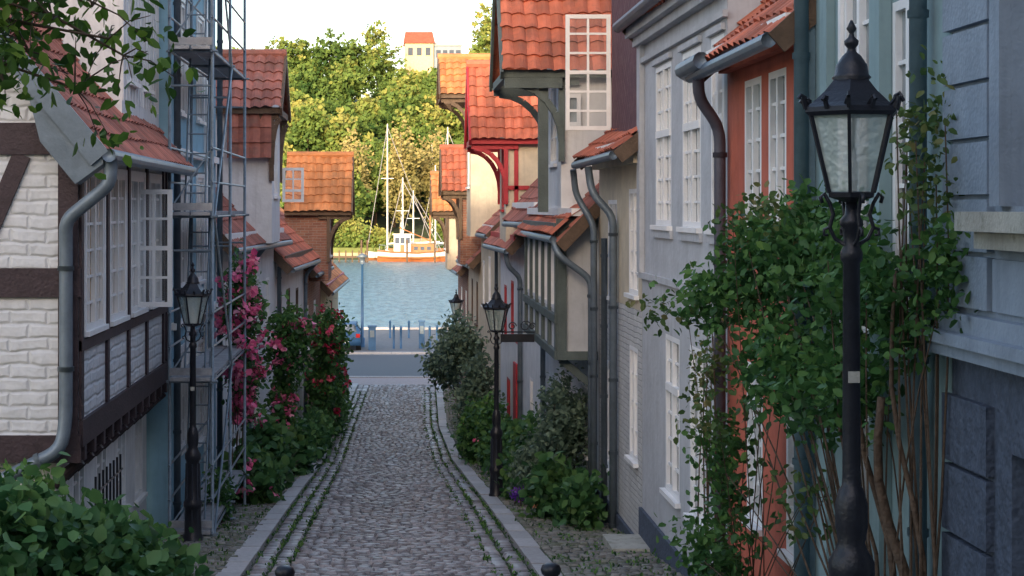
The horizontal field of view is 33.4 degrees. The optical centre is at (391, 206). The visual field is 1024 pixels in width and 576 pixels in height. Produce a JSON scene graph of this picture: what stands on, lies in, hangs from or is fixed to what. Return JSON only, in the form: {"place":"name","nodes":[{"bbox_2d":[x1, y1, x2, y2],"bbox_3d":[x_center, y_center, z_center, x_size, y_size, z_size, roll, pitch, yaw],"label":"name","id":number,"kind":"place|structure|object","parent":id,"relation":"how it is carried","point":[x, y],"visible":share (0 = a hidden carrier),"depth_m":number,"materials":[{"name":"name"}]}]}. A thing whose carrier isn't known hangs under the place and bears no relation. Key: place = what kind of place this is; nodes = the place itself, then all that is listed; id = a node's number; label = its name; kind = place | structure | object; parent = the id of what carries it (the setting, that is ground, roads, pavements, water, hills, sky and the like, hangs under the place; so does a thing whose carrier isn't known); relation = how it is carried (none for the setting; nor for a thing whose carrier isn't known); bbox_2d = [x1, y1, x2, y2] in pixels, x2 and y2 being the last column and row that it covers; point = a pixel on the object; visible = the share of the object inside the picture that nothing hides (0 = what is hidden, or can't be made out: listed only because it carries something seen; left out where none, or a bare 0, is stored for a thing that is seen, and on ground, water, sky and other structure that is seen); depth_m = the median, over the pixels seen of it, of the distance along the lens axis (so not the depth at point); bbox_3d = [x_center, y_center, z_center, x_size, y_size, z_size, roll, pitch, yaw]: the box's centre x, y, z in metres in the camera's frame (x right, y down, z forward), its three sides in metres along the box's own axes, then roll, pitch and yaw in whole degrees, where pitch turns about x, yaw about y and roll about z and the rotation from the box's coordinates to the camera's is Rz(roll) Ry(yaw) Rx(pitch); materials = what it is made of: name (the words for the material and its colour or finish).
{"place":"outdoors","nodes":[
{"label":"outdoors","id":0,"kind":"place"},
{"bbox_2d":[0,73,57,434],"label":"gable wall","id":1,"kind":"structure","parent":0,"point":[28,348],"depth_m":18.70,"materials":[{"name":"brick"}]},
{"bbox_2d":[0,414,145,520],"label":"ground floor","id":2,"kind":"structure","parent":0,"point":[90,470],"depth_m":24.09,"materials":[{"name":"white paint"}]},
{"bbox_2d":[0,123,167,488],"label":"timber frame","id":3,"kind":"object","parent":2,"relation":"on","point":[101,428],"visible":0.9,"depth_m":18.70,"materials":[{"name":"wood"}]},
{"bbox_2d":[1,158,117,479],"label":"downpipe","id":4,"kind":"object","parent":3,"relation":"attached to","point":[102,189],"visible":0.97,"depth_m":18.48,"materials":[{"name":"metal"}]},
{"bbox_2d":[174,0,222,519],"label":"downpipe","id":5,"kind":"object","parent":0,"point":[177,284],"visible":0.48,"depth_m":26.14,"materials":[{"name":"metal"}]},
{"bbox_2d":[284,210,330,280],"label":"dormer walls","id":6,"kind":"structure","parent":0,"point":[311,230],"depth_m":52.18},
{"bbox_2d":[284,151,353,211],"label":"dormer tiles","id":7,"kind":"object","parent":6,"relation":"on","point":[328,180],"visible":0.87,"depth_m":52.74,"materials":[{"name":"tile"}]},
{"bbox_2d":[216,0,491,97],"label":"sky","id":8,"kind":"structure","parent":0,"point":[450,21],"materials":[{"name":"white"}]},
{"bbox_2d":[341,354,429,376],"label":"harbour road","id":9,"kind":"structure","parent":0,"point":[368,365],"depth_m":78.96,"materials":[{"name":"asphalt"}]},
{"bbox_2d":[246,97,531,575],"bbox_3d":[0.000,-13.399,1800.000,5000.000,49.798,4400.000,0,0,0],"label":"ground terrain","id":10,"kind":"structure","parent":0,"point":[418,224],"depth_m":299.67,"materials":[{"name":"soil"}]},
{"bbox_2d":[0,0,205,179],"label":"lime tree","id":11,"kind":"object","parent":10,"relation":"on","point":[13,57],"visible":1,"depth_m":8.15,"materials":[{"name":"green plant"}]},
{"bbox_2d":[0,451,214,575],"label":"garden shrub","id":12,"kind":"object","parent":10,"relation":"on","point":[44,531],"visible":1,"depth_m":14.52,"materials":[{"name":"green plant"}]},
{"bbox_2d":[146,0,167,526],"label":"gable walls","id":13,"kind":"structure","parent":10,"relation":"on","point":[157,459],"depth_m":26.02,"materials":[{"name":"paint"}]},
{"bbox_2d":[28,91,103,184],"bbox_3d":[-3.560,-0.870,18.510,0.880,1.260,0.340,0,0,0],"label":"boxed eave","id":14,"kind":"object","parent":13,"relation":"attached to","point":[58,145],"visible":0.61,"depth_m":18.34,"materials":[{"name":"wood"}]},
{"bbox_2d":[29,0,158,126],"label":"storey","id":15,"kind":"object","parent":13,"relation":"attached to","point":[146,114],"visible":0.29,"depth_m":22.40,"materials":[{"name":"white paint"}]},
{"bbox_2d":[122,0,158,113],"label":"cladding boards","id":16,"kind":"object","parent":15,"relation":"attached to","point":[135,53],"visible":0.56,"depth_m":23.70,"materials":[{"name":"white paint"}]},
{"bbox_2d":[0,0,193,166],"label":"roof tiles","id":17,"kind":"object","parent":13,"relation":"attached to","point":[151,139],"visible":0.32,"depth_m":21.23,"materials":[{"name":"tile"}]},
{"bbox_2d":[0,31,107,164],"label":"verge boards","id":18,"kind":"object","parent":17,"relation":"attached to","point":[69,122],"visible":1,"depth_m":18.30,"materials":[{"name":"wood"}]},
{"bbox_2d":[102,149,197,176],"bbox_3d":[-3.050,-0.540,22.200,0.150,0.163,7.800,0,0,0],"label":"gutter","id":19,"kind":"object","parent":17,"relation":"attached to","point":[141,161],"visible":0.91,"depth_m":21.10,"materials":[{"name":"metal"}]},
{"bbox_2d":[84,164,161,416],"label":"walls","id":20,"kind":"structure","parent":13,"relation":"attached to","point":[94,377],"depth_m":21.59,"materials":[{"name":"brick"}]},
{"bbox_2d":[73,0,164,509],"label":"window frames","id":21,"kind":"structure","parent":20,"relation":"attached to","point":[97,324],"depth_m":21.84,"materials":[{"name":"wood"}]},
{"bbox_2d":[138,189,172,306],"bbox_3d":[-3.220,0.565,22.977,0.500,1.590,0.045,0,0,0],"label":"open casement","id":22,"kind":"object","parent":21,"relation":"attached to","point":[168,247],"visible":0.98,"depth_m":22.95,"materials":[{"name":"white wood"}]},
{"bbox_2d":[171,0,215,519],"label":"walls","id":23,"kind":"structure","parent":10,"relation":"on","point":[198,143],"depth_m":29.00,"materials":[{"name":"blue paint"}]},
{"bbox_2d":[181,0,206,455],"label":"window frames","id":24,"kind":"structure","parent":23,"relation":"attached to","point":[200,257],"depth_m":29.33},
{"bbox_2d":[187,0,207,478],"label":"pilasters","id":25,"kind":"object","parent":23,"relation":"attached to","point":[206,256],"visible":0.33,"depth_m":30.47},
{"bbox_2d":[166,0,248,536],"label":"scaffolding","id":26,"kind":"object","parent":10,"relation":"on","point":[202,54],"visible":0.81,"depth_m":25.91,"materials":[{"name":"metal"}]},
{"bbox_2d":[216,243,273,467],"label":"walls","id":27,"kind":"structure","parent":10,"relation":"on","point":[266,265],"depth_m":39.65,"materials":[{"name":"white paint"}]},
{"bbox_2d":[216,105,279,242],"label":"dormer walls","id":28,"kind":"structure","parent":27,"relation":"on","point":[263,210],"depth_m":36.78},
{"bbox_2d":[227,114,270,157],"bbox_3d":[-3.075,-1.550,36.599,0.950,1.019,0.240,0,0,0],"label":"tile hanging","id":29,"kind":"object","parent":28,"relation":"attached to","point":[258,137],"visible":0.82,"depth_m":36.59},
{"bbox_2d":[216,49,287,114],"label":"dormer tiles","id":30,"kind":"object","parent":28,"relation":"on","point":[264,71],"visible":0.49,"depth_m":37.35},
{"bbox_2d":[216,55,290,182],"bbox_3d":[-3.373,-1.969,38.100,2.035,2.838,3.325,0,0,0],"label":"dormer timber","id":31,"kind":"object","parent":28,"relation":"on","point":[280,116],"visible":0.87,"depth_m":36.67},
{"bbox_2d":[214,239,276,499],"bbox_3d":[-2.677,3.021,30.893,1.229,4.877,2.965,0,0,0],"label":"pink rose bush","id":32,"kind":"object","parent":10,"relation":"on","point":[253,306],"visible":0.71,"depth_m":30.44,"materials":[{"name":"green plant"}]},
{"bbox_2d":[219,404,323,504],"bbox_3d":[-2.428,5.220,34.649,1.534,2.484,9.552,0,0,2],"label":"hollyhock bed","id":33,"kind":"object","parent":10,"relation":"on","point":[278,454],"visible":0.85,"depth_m":33.43,"materials":[{"name":"green plant"}]},
{"bbox_2d":[258,290,319,432],"bbox_3d":[-2.344,3.938,37.994,1.443,4.180,2.131,0,0,0],"label":"red rose bush","id":34,"kind":"object","parent":33,"relation":"on","point":[290,328],"visible":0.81,"depth_m":37.63,"materials":[{"name":"green plant"}]},
{"bbox_2d":[274,254,302,421],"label":"walls","id":35,"kind":"structure","parent":10,"relation":"on","point":[292,281],"depth_m":46.96,"materials":[{"name":"white paint"}]},
{"bbox_2d":[274,218,320,313],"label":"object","id":36,"kind":"structure","parent":35,"relation":"on","point":[299,244],"depth_m":47.19,"materials":[{"name":"tile"}]},
{"bbox_2d":[303,270,320,406],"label":"walls","id":37,"kind":"structure","parent":10,"relation":"on","point":[313,290],"depth_m":53.48,"materials":[{"name":"paint"}]},
{"bbox_2d":[284,157,354,261],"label":"dormer timber","id":38,"kind":"object","parent":37,"relation":"on","point":[342,216],"visible":0.98,"depth_m":52.07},
{"bbox_2d":[295,298,357,429],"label":"red rose bush","id":39,"kind":"object","parent":10,"relation":"on","point":[327,377],"visible":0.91,"depth_m":46.03,"materials":[{"name":"green plant"}]},
{"bbox_2d":[216,2,491,239],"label":"hillside trees","id":40,"kind":"object","parent":10,"relation":"on","point":[323,93],"visible":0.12,"depth_m":346.54,"materials":[{"name":"green plant"}]},
{"bbox_2d":[247,384,531,575],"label":"gutter setts","id":41,"kind":"structure","parent":10,"relation":"on","point":[259,567],"depth_m":29.26,"materials":[{"name":"stone"}]},
{"bbox_2d":[343,330,447,351],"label":"quay promenade","id":42,"kind":"structure","parent":10,"relation":"on","point":[384,342],"depth_m":92.61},
{"bbox_2d":[378,116,429,233],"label":"birch tree","id":43,"kind":"object","parent":10,"relation":"on","point":[395,166],"visible":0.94,"depth_m":289.29,"materials":[{"name":"green plant"}]},
{"bbox_2d":[150,383,683,575],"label":"pavement cobbles","id":44,"kind":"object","parent":10,"relation":"on","point":[608,555],"visible":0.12,"depth_m":23.53,"materials":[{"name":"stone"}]},
{"bbox_2d":[173,262,212,541],"bbox_3d":[-2.800,2.756,23.900,0.571,3.939,0.553,0,0,0],"label":"street lamp","id":45,"kind":"object","parent":44,"relation":"on","point":[192,294],"visible":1,"depth_m":23.82,"materials":[{"name":"black metal"}]},
{"bbox_2d":[201,462,242,522],"bbox_3d":[-2.706,4.559,26.748,0.830,1.124,0.829,0,0,37],"label":"potted shrub","id":46,"kind":"object","parent":44,"relation":"on","point":[223,499],"visible":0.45,"depth_m":26.71,"materials":[{"name":"green plant"}]},
{"bbox_2d":[296,382,354,462],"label":"border plants","id":47,"kind":"object","parent":44,"relation":"on","point":[316,419],"visible":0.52,"depth_m":42.62,"materials":[{"name":"green plant"}]},
{"bbox_2d":[215,383,562,575],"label":"kerb stones","id":48,"kind":"object","parent":44,"relation":"on","point":[524,542],"visible":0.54,"depth_m":27.03,"materials":[{"name":"stone"}]},
{"bbox_2d":[414,309,505,456],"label":"climbing shrub","id":49,"kind":"object","parent":44,"relation":"on","point":[454,354],"visible":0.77,"depth_m":43.45,"materials":[{"name":"green plant"}]},
{"bbox_2d":[449,391,509,467],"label":"climbing shrub","id":50,"kind":"object","parent":44,"relation":"on","point":[477,416],"visible":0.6,"depth_m":40.30,"materials":[{"name":"green plant"}]},
{"bbox_2d":[639,507,697,575],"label":"plinth","id":51,"kind":"structure","parent":44,"relation":"on","point":[649,530],"depth_m":21.77,"materials":[{"name":"stone"}]},
{"bbox_2d":[797,20,904,575],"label":"street lamp","id":52,"kind":"object","parent":44,"relation":"on","point":[851,111],"visible":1,"depth_m":9.35,"materials":[{"name":"black metal"}]},
{"bbox_2d":[177,389,676,575],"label":"grass tufts","id":53,"kind":"object","parent":10,"relation":"on","point":[313,517],"visible":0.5,"depth_m":26.89,"materials":[{"name":"green plant"}]},
{"bbox_2d":[413,122,444,230],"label":"birch tree","id":54,"kind":"object","parent":10,"relation":"on","point":[427,165],"visible":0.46,"depth_m":296.36,"materials":[{"name":"green plant"}]},
{"bbox_2d":[481,238,500,410],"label":"walls","id":55,"kind":"structure","parent":10,"relation":"on","point":[486,254],"depth_m":51.40,"materials":[{"name":"beige paint"}]},
{"bbox_2d":[464,60,537,428],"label":"white house with red gable","id":56,"kind":"structure","parent":10,"relation":"on","point":[506,130],"depth_m":41.06,"materials":[{"name":"paint"}]},
{"bbox_2d":[481,283,534,496],"bbox_3d":[2.201,3.516,32.352,1.044,4.127,0.542,0,0,-14],"label":"street lamp","id":57,"kind":"object","parent":10,"relation":"on","point":[496,308],"visible":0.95,"depth_m":32.24,"materials":[{"name":"black metal"}]},
{"bbox_2d":[526,333,548,428],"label":"walls","id":58,"kind":"structure","parent":10,"relation":"on","point":[533,360],"depth_m":38.02,"materials":[{"name":"white paint"}]},
{"bbox_2d":[498,363,587,501],"bbox_3d":[2.875,3.974,30.065,1.477,2.899,3.139,0,0,-19],"label":"bush","id":59,"kind":"object","parent":10,"relation":"on","point":[562,422],"visible":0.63,"depth_m":29.38,"materials":[{"name":"green plant"}]},
{"bbox_2d":[480,410,608,530],"bbox_3d":[2.701,5.203,31.684,1.624,2.642,13.027,0,0,0],"label":"garden border","id":60,"kind":"object","parent":10,"relation":"on","point":[565,494],"visible":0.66,"depth_m":27.52,"materials":[{"name":"green plant"}]},
{"bbox_2d":[549,217,598,483],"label":"walls","id":61,"kind":"structure","parent":10,"relation":"on","point":[554,365],"depth_m":29.66,"materials":[{"name":"white paint"}]},
{"bbox_2d":[489,0,611,161],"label":"dormer timber","id":62,"kind":"object","parent":61,"relation":"on","point":[502,92],"visible":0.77,"depth_m":29.47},
{"bbox_2d":[492,0,611,82],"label":"dormer tiles","id":63,"kind":"object","parent":62,"relation":"on","point":[533,35],"visible":0.62,"depth_m":29.77,"materials":[{"name":"tile"}]},
{"bbox_2d":[504,77,597,385],"bbox_3d":[2.725,0.398,31.610,1.550,5.396,6.880,0,0,0],"label":"frame","id":64,"kind":"object","parent":61,"relation":"attached to","point":[558,351],"visible":0.87,"depth_m":29.50,"materials":[{"name":"wood"}]},
{"bbox_2d":[567,227,596,350],"bbox_3d":[3.140,1.425,28.250,0.720,2.250,0.001,0,0,0],"label":"jetty end","id":65,"kind":"object","parent":64,"relation":"attached to","point":[578,251],"visible":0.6,"depth_m":28.25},
{"bbox_2d":[527,88,587,459],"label":"window frames","id":66,"kind":"structure","parent":61,"relation":"attached to","point":[553,136],"depth_m":30.82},
{"bbox_2d":[565,0,641,533],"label":"cream house with slate storey","id":67,"kind":"structure","parent":10,"relation":"on","point":[610,154],"depth_m":25.63,"materials":[{"name":"paint"}]},
{"bbox_2d":[606,189,638,471],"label":"window frames","id":68,"kind":"structure","parent":67,"relation":"in","point":[632,458],"depth_m":24.49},
{"bbox_2d":[642,0,726,564],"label":"walls","id":69,"kind":"structure","parent":10,"relation":"on","point":[668,258],"depth_m":21.02,"materials":[{"name":"grey paint"}]},
{"bbox_2d":[637,45,643,271],"bbox_3d":[3.413,-0.650,23.315,0.067,3.100,0.270,0,0,0],"label":"pilaster","id":70,"kind":"object","parent":69,"relation":"attached to","point":[640,166],"visible":1,"depth_m":23.18,"materials":[{"name":"grey paint"}]},
{"bbox_2d":[625,0,727,291],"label":"cornice","id":71,"kind":"structure","parent":69,"relation":"attached to","point":[655,22],"depth_m":20.41,"materials":[{"name":"grey paint"}]},
{"bbox_2d":[650,33,727,542],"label":"window frames","id":72,"kind":"structure","parent":69,"relation":"attached to","point":[691,125],"depth_m":20.09,"materials":[{"name":"wood"}]},
{"bbox_2d":[670,104,706,516],"bbox_3d":[3.498,0.875,19.875,0.001,5.350,4.650,0,0,0],"label":"window glass","id":73,"kind":"object","parent":72,"relation":"in","point":[696,453],"visible":0.17,"depth_m":20.72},
{"bbox_2d":[692,78,725,572],"bbox_3d":[3.204,1.310,17.251,0.455,5.381,0.170,0,0,-40],"label":"downpipe","id":74,"kind":"object","parent":69,"relation":"attached to","point":[707,110],"visible":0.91,"depth_m":17.29,"materials":[{"name":"metal"}]},
{"bbox_2d":[675,273,731,568],"bbox_3d":[3.188,2.394,17.147,0.585,3.484,0.807,0,0,0],"label":"climbing rose","id":75,"kind":"object","parent":10,"relation":"on","point":[713,356],"visible":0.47,"depth_m":17.18,"materials":[{"name":"green plant"}]},
{"bbox_2d":[728,48,793,575],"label":"walls","id":76,"kind":"structure","parent":10,"relation":"on","point":[763,69],"depth_m":15.76,"materials":[{"name":"orange paint"}]},
{"bbox_2d":[741,67,793,568],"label":"window frames","id":77,"kind":"structure","parent":76,"relation":"attached to","point":[755,83],"depth_m":15.78,"materials":[{"name":"wood"}]},
{"bbox_2d":[809,25,814,575],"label":"corner board","id":78,"kind":"object","parent":10,"relation":"on","point":[812,184],"depth_m":13.82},
{"bbox_2d":[649,174,977,575],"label":"climbing rose","id":79,"kind":"object","parent":10,"relation":"on","point":[783,361],"visible":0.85,"depth_m":12.34,"materials":[{"name":"green plant"}]},
{"bbox_2d":[794,0,926,575],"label":"downpipe","id":80,"kind":"object","parent":10,"relation":"on","point":[917,34],"visible":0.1,"depth_m":10.82,"materials":[{"name":"metal"}]},
{"bbox_2d":[819,271,926,575],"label":"rose trunk","id":81,"kind":"object","parent":10,"relation":"on","point":[877,486],"visible":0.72,"depth_m":10.67,"materials":[{"name":"brown plant"}]},
{"bbox_2d":[815,0,951,575],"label":"walls","id":82,"kind":"structure","parent":10,"relation":"on","point":[935,34],"depth_m":10.92,"materials":[{"name":"teal paint"}]},
{"bbox_2d":[820,0,891,575],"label":"pilaster","id":83,"kind":"object","parent":82,"relation":"attached to","point":[880,44],"visible":0.38,"depth_m":11.75,"materials":[{"name":"teal paint"}]},
{"bbox_2d":[838,0,908,492],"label":"window frames","id":84,"kind":"structure","parent":82,"relation":"attached to","point":[845,12],"depth_m":11.65,"materials":[{"name":"wood"}]},
{"bbox_2d":[853,0,905,544],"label":"window glass","id":85,"kind":"object","parent":84,"relation":"in","point":[903,49],"depth_m":11.63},
{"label":"end walls","id":86,"kind":"object","parent":10,"relation":"on","visible":0},
{"bbox_2d":[952,358,1023,575],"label":"walls","id":87,"kind":"structure","parent":86,"relation":"attached to","point":[1002,392],"depth_m":9.55,"materials":[{"name":"paint"}]},
{"bbox_2d":[942,392,994,575],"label":"quoins","id":88,"kind":"object","parent":87,"relation":"attached to","point":[968,511],"visible":1,"depth_m":10.01,"materials":[{"name":"stone"}]},
{"bbox_2d":[920,311,1023,376],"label":"string course","id":89,"kind":"object","parent":87,"relation":"on","point":[992,343],"visible":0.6,"depth_m":9.59,"materials":[{"name":"grey stone"}]},
{"bbox_2d":[952,0,1023,323],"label":"walls","id":90,"kind":"structure","parent":86,"relation":"attached to","point":[1017,106],"depth_m":9.45,"materials":[{"name":"blue stone"}]},
{"bbox_2d":[942,0,994,310],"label":"quoins","id":91,"kind":"object","parent":90,"relation":"attached to","point":[965,56],"visible":0.64,"depth_m":10.03,"materials":[{"name":"blue stone"}]},
{"bbox_2d":[954,212,1023,251],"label":"window surrounds","id":92,"kind":"object","parent":90,"relation":"attached to","point":[1003,231],"visible":1,"depth_m":9.22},
{"bbox_2d":[989,0,1011,205],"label":"window casing","id":93,"kind":"object","parent":90,"relation":"attached to","point":[1000,102],"depth_m":9.45,"materials":[{"name":"wood"}]},
{"bbox_2d":[992,259,1023,316],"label":"panel blocks","id":94,"kind":"structure","parent":90,"relation":"attached to","point":[1008,287],"depth_m":9.42,"materials":[{"name":"blue stone"}]},
{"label":"gable walls","id":95,"kind":"object","parent":10,"relation":"on","visible":0},
{"bbox_2d":[705,0,793,60],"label":"roof tiles","id":96,"kind":"object","parent":95,"relation":"attached to","point":[749,27],"visible":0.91,"depth_m":15.29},
{"bbox_2d":[674,32,775,82],"bbox_3d":[3.073,-1.390,15.957,0.316,0.241,4.175,0,0,0],"label":"gutter","id":97,"kind":"object","parent":96,"relation":"attached to","point":[697,66],"visible":0.96,"depth_m":15.81,"materials":[{"name":"metal"}]},
{"bbox_2d":[704,0,815,81],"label":"verge boards","id":98,"kind":"object","parent":96,"relation":"attached to","point":[781,34],"visible":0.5,"depth_m":13.80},
{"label":"gable walls","id":99,"kind":"object","parent":10,"relation":"on","visible":0},
{"bbox_2d":[216,187,290,247],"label":"roof tiles","id":100,"kind":"object","parent":99,"relation":"attached to","point":[251,239],"visible":0.06,"depth_m":35.23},
{"bbox_2d":[331,260,457,326],"bbox_3d":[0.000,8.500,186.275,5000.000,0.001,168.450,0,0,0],"label":"harbour water","id":101,"kind":"structure","parent":0,"point":[397,294],"depth_m":167.56,"materials":[{"name":"liquid"}]},
{"bbox_2d":[377,214,444,261],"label":"fishing boat","id":102,"kind":"object","parent":101,"relation":"on","point":[420,252],"visible":0.81,"depth_m":260.90,"materials":[{"name":"white wood"}]},
{"bbox_2d":[291,384,498,575],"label":"cobbled street","id":103,"kind":"structure","parent":0,"point":[376,498],"depth_m":29.22,"materials":[{"name":"stone"}]},
{"bbox_2d":[440,144,466,190],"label":"dormer tiles","id":104,"kind":"object","parent":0,"point":[454,165],"visible":0.39,"depth_m":56.16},
{"bbox_2d":[437,53,489,98],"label":"dormer tiles","id":105,"kind":"object","parent":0,"point":[452,66],"visible":0.31,"depth_m":51.36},
{"bbox_2d":[467,152,499,236],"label":"dormer walls","id":106,"kind":"structure","parent":0,"point":[483,205],"depth_m":50.68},
{"bbox_2d":[547,69,611,207],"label":"dormer walls","id":107,"kind":"structure","parent":0,"point":[560,193],"depth_m":29.58,"materials":[{"name":"paint"}]},
{"bbox_2d":[625,180,836,575],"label":"climbing rose side growth","id":108,"kind":"object","parent":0,"point":[697,405],"visible":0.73,"depth_m":14.02,"materials":[{"name":"plant"}]},
{"bbox_2d":[879,44,964,575],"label":"climbing rose shoot","id":109,"kind":"object","parent":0,"point":[931,124],"visible":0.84,"depth_m":10.44,"materials":[{"name":"plant"}]},
{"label":"lawn","id":110,"kind":"structure","parent":0,"visible":0},
{"bbox_2d":[334,212,376,247],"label":"shore bush","id":111,"kind":"object","parent":110,"relation":"on","point":[348,235],"visible":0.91,"depth_m":272.34,"materials":[{"name":"green plant"}]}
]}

